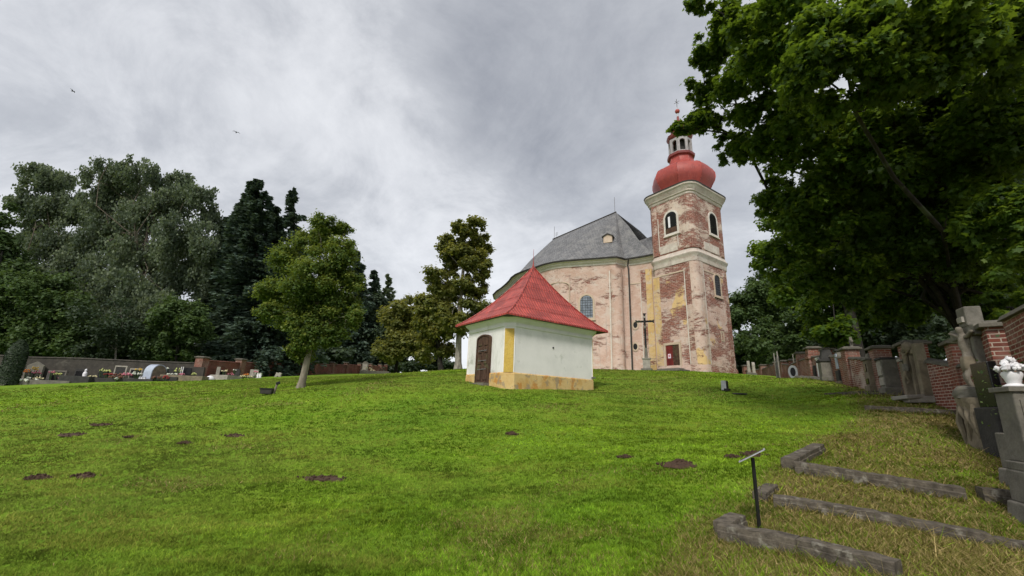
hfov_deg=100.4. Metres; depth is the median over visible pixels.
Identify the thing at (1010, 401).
gravestone
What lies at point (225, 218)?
spruce tree
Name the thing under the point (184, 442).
molehill
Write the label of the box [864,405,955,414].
grave kerb
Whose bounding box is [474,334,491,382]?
door
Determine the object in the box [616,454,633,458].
molehill
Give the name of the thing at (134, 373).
bouquet
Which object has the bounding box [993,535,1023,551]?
grave kerb
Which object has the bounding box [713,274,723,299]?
arched window
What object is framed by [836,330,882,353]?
bush
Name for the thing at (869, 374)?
gravestone
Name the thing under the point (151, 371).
arched gravestone
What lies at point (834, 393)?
grave kerb
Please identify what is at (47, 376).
headstone
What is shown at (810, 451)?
grave kerb
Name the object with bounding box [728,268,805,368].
broadleaf tree
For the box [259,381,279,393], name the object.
floodlight
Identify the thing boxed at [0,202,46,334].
broadleaf tree
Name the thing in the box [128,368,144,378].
headstone
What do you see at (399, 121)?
sky
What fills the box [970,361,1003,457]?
black headstone
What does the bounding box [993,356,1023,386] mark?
flower vase
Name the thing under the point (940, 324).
bush
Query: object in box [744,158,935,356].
maple tree
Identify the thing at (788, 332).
shrub
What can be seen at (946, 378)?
brick wall
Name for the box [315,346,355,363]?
bush
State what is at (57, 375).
headstone
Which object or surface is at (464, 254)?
linden tree
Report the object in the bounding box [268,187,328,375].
spruce tree
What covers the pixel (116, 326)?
tree
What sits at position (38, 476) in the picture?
molehill
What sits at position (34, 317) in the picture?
broadleaf tree
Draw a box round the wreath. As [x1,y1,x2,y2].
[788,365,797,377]
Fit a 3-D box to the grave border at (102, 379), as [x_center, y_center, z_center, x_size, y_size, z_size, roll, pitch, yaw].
[-34.341,7.885,36.053,2.200,0.500,1.500,4,-16,-6]
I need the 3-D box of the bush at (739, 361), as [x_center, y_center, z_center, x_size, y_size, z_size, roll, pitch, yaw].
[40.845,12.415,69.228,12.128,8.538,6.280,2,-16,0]
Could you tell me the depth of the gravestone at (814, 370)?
24.18 m
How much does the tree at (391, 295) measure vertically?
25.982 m
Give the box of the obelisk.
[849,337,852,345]
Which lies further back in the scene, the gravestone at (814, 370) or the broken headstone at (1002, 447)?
the gravestone at (814, 370)
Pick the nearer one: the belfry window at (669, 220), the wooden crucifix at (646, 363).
the wooden crucifix at (646, 363)
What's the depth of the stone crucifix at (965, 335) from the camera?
8.87 m
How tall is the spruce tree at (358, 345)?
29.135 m
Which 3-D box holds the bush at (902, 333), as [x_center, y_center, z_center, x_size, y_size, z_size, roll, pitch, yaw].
[25.625,3.958,26.072,7.295,4.558,3.647,10,-17,-27]
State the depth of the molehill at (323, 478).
7.36 m
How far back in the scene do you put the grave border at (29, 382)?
34.32 m
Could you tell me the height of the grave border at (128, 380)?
0.410 m
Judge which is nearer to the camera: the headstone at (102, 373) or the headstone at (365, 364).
the headstone at (102, 373)
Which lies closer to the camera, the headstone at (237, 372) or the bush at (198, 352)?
the headstone at (237, 372)
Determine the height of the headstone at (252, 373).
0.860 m
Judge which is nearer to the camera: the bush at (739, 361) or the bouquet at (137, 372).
the bouquet at (137, 372)
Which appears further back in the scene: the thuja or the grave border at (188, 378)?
the grave border at (188, 378)
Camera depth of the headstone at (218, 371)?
39.84 m
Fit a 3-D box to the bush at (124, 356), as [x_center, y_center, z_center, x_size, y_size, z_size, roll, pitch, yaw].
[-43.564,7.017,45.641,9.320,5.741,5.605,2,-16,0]
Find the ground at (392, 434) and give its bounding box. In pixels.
[0,369,1023,575]
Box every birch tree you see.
[0,161,95,326]
[62,154,225,345]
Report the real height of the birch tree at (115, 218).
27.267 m
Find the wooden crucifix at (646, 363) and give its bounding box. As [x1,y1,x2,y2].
[635,313,653,369]
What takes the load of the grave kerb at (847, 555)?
on the ground at (392, 434)
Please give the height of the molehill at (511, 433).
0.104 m
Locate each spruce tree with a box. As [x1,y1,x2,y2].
[189,216,234,352]
[197,178,296,376]
[200,200,261,360]
[219,205,315,375]
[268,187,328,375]
[323,250,387,370]
[367,269,398,372]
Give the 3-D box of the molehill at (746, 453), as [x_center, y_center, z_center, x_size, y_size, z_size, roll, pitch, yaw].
[4.497,3.064,7.920,0.561,0.116,0.378,2,-16,0]
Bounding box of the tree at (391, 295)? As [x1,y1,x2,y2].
[381,273,396,309]
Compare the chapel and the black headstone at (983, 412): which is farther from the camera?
the chapel
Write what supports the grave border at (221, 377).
on the ground at (392, 434)
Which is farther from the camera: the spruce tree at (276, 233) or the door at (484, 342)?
the spruce tree at (276, 233)
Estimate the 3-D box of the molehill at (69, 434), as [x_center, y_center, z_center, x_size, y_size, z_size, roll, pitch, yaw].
[-12.675,4.224,12.374,1.159,0.095,0.878,2,-16,0]
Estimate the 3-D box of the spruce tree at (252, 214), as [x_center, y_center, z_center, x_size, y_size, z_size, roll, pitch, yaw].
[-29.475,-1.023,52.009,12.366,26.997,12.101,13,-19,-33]
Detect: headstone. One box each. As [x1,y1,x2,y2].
[26,362,45,379]
[45,370,52,379]
[51,370,68,380]
[74,369,84,375]
[97,370,108,377]
[113,365,128,377]
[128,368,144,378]
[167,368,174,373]
[181,368,191,375]
[190,367,205,375]
[215,367,220,374]
[234,369,240,375]
[247,369,258,377]
[362,361,368,370]
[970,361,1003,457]
[995,433,1009,486]
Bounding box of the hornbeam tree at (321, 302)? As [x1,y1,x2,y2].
[249,208,369,387]
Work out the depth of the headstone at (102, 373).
36.95 m
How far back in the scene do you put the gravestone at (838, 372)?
20.88 m
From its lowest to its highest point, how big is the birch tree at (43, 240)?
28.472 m
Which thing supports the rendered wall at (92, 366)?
on the ground at (392, 434)
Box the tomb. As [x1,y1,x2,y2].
[816,350,833,380]
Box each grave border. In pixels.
[19,379,70,384]
[57,375,102,382]
[93,378,112,381]
[109,377,153,381]
[154,376,177,380]
[160,374,208,380]
[210,375,241,379]
[360,370,390,373]
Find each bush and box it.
[53,332,144,360]
[139,343,208,361]
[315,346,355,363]
[354,354,410,372]
[400,355,454,371]
[734,350,764,373]
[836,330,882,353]
[877,319,953,359]
[924,317,951,354]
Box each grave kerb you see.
[713,512,747,534]
[717,523,799,556]
[752,483,778,502]
[773,494,994,546]
[780,443,825,469]
[794,376,831,381]
[794,461,966,500]
[796,536,903,575]
[824,391,878,394]
[839,392,904,395]
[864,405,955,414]
[975,486,1011,506]
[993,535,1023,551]
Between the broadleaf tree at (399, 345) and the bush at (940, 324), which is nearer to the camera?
the bush at (940, 324)
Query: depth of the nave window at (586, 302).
50.99 m
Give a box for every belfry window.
[663,210,679,237]
[708,212,719,239]
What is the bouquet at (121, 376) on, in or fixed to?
on the grave border at (128, 380)
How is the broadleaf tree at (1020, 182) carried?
on the ground at (392, 434)
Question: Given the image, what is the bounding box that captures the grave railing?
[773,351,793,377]
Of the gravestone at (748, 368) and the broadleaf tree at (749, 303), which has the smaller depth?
the gravestone at (748, 368)
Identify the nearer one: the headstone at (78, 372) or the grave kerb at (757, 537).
the grave kerb at (757, 537)
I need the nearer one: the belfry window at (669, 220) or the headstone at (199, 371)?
the headstone at (199, 371)
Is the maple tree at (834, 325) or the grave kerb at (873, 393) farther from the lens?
the maple tree at (834, 325)
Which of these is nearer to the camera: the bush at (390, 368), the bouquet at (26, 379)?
the bouquet at (26, 379)
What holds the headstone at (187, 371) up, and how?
on the ground at (392, 434)
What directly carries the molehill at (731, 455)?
on the ground at (392, 434)
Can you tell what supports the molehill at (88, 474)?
on the ground at (392, 434)
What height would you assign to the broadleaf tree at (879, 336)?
13.757 m
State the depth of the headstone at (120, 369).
37.22 m
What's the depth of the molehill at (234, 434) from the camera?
11.17 m
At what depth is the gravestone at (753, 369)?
42.32 m
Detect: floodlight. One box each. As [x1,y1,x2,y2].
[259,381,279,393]
[721,381,729,390]
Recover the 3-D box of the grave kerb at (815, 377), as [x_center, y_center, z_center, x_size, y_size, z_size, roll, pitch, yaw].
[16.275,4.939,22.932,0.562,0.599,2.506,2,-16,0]
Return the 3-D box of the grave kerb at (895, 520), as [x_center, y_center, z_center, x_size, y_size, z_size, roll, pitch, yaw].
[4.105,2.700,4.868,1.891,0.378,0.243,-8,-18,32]
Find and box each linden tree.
[407,291,455,369]
[419,214,495,368]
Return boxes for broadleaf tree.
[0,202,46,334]
[0,264,107,356]
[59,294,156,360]
[128,292,218,361]
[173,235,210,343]
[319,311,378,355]
[361,292,420,359]
[370,295,435,372]
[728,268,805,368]
[808,306,829,347]
[862,323,903,356]
[922,311,947,323]
[988,126,1023,289]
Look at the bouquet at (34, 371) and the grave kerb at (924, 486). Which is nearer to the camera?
the grave kerb at (924, 486)
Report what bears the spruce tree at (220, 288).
on the ground at (392, 434)
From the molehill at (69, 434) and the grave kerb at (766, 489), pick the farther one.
the molehill at (69, 434)
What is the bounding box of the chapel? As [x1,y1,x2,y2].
[455,251,607,389]
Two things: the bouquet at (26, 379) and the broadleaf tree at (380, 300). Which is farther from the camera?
the broadleaf tree at (380, 300)
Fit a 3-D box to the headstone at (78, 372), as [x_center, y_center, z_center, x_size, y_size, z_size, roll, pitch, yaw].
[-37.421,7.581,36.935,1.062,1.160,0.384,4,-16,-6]
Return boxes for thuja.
[0,339,29,385]
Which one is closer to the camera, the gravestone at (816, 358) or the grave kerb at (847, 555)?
the grave kerb at (847, 555)
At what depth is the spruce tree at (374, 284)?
96.87 m
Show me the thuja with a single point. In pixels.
(14, 361)
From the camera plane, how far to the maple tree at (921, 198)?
11.33 m
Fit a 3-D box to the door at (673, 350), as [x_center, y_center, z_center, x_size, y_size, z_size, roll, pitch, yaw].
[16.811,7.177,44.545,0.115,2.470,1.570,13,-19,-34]
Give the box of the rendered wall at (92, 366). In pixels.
[0,355,194,379]
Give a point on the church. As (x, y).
(615, 275)
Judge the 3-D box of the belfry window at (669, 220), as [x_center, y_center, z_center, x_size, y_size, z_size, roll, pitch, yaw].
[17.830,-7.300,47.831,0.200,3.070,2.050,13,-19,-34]
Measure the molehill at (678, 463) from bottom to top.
0.144 m
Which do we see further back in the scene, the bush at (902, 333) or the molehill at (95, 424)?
the bush at (902, 333)
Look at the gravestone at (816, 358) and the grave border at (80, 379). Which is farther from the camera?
the grave border at (80, 379)
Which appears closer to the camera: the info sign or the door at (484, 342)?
the info sign
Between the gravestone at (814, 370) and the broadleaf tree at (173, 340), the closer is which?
the gravestone at (814, 370)
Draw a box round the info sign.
[739,448,764,527]
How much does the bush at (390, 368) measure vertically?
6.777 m
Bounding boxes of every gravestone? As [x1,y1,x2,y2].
[142,364,166,378]
[746,361,751,373]
[751,362,756,374]
[812,365,816,375]
[815,357,819,376]
[832,349,842,383]
[860,353,877,390]
[874,357,903,393]
[891,341,935,402]
[988,386,1023,524]
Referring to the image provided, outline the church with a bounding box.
[492,99,737,373]
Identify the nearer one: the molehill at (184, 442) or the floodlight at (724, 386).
the molehill at (184, 442)
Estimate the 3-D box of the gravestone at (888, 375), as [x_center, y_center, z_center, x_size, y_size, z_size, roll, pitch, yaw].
[13.428,3.156,15.146,0.620,1.326,0.720,-5,-17,24]
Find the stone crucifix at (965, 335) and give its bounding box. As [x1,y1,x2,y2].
[948,306,986,450]
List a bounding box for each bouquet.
[19,377,38,381]
[23,369,29,378]
[30,367,38,379]
[31,370,41,379]
[108,373,124,378]
[132,371,142,378]
[135,368,141,378]
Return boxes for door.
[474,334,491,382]
[666,344,679,365]
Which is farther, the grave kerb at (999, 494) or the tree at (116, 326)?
the tree at (116, 326)
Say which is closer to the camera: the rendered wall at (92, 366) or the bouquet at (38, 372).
the bouquet at (38, 372)
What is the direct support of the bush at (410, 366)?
on the ground at (392, 434)
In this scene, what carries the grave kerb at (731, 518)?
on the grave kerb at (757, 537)
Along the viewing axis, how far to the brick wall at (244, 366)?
45.70 m
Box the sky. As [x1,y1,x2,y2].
[0,0,1020,372]
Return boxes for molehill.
[23,473,53,480]
[55,432,88,436]
[69,471,101,478]
[89,423,112,425]
[176,440,194,443]
[221,433,248,436]
[297,474,352,481]
[505,431,518,435]
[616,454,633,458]
[655,458,696,468]
[724,453,742,457]
[739,450,769,456]
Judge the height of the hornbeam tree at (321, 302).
8.873 m
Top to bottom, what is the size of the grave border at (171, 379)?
0.530 m
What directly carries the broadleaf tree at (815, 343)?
on the ground at (392, 434)
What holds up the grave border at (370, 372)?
on the ground at (392, 434)
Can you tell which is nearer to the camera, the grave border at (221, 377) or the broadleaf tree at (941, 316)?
the broadleaf tree at (941, 316)
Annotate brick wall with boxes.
[194,356,387,376]
[742,304,1023,409]
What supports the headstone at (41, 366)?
on the ground at (392, 434)
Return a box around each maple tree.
[666,0,1023,329]
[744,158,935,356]
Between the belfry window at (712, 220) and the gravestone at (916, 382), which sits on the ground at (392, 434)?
the gravestone at (916, 382)
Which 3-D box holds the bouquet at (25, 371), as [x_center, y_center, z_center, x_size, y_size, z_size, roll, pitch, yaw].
[-40.408,7.344,35.386,0.656,1.247,0.539,2,-16,0]
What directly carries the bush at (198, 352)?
on the ground at (392, 434)
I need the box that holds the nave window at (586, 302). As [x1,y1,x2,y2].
[578,293,595,320]
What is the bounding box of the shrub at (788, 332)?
[766,309,816,361]
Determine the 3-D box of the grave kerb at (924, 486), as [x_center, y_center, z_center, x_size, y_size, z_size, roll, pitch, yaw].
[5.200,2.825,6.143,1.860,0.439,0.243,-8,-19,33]
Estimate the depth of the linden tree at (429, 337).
57.34 m
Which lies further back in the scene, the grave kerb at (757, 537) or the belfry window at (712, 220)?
the belfry window at (712, 220)

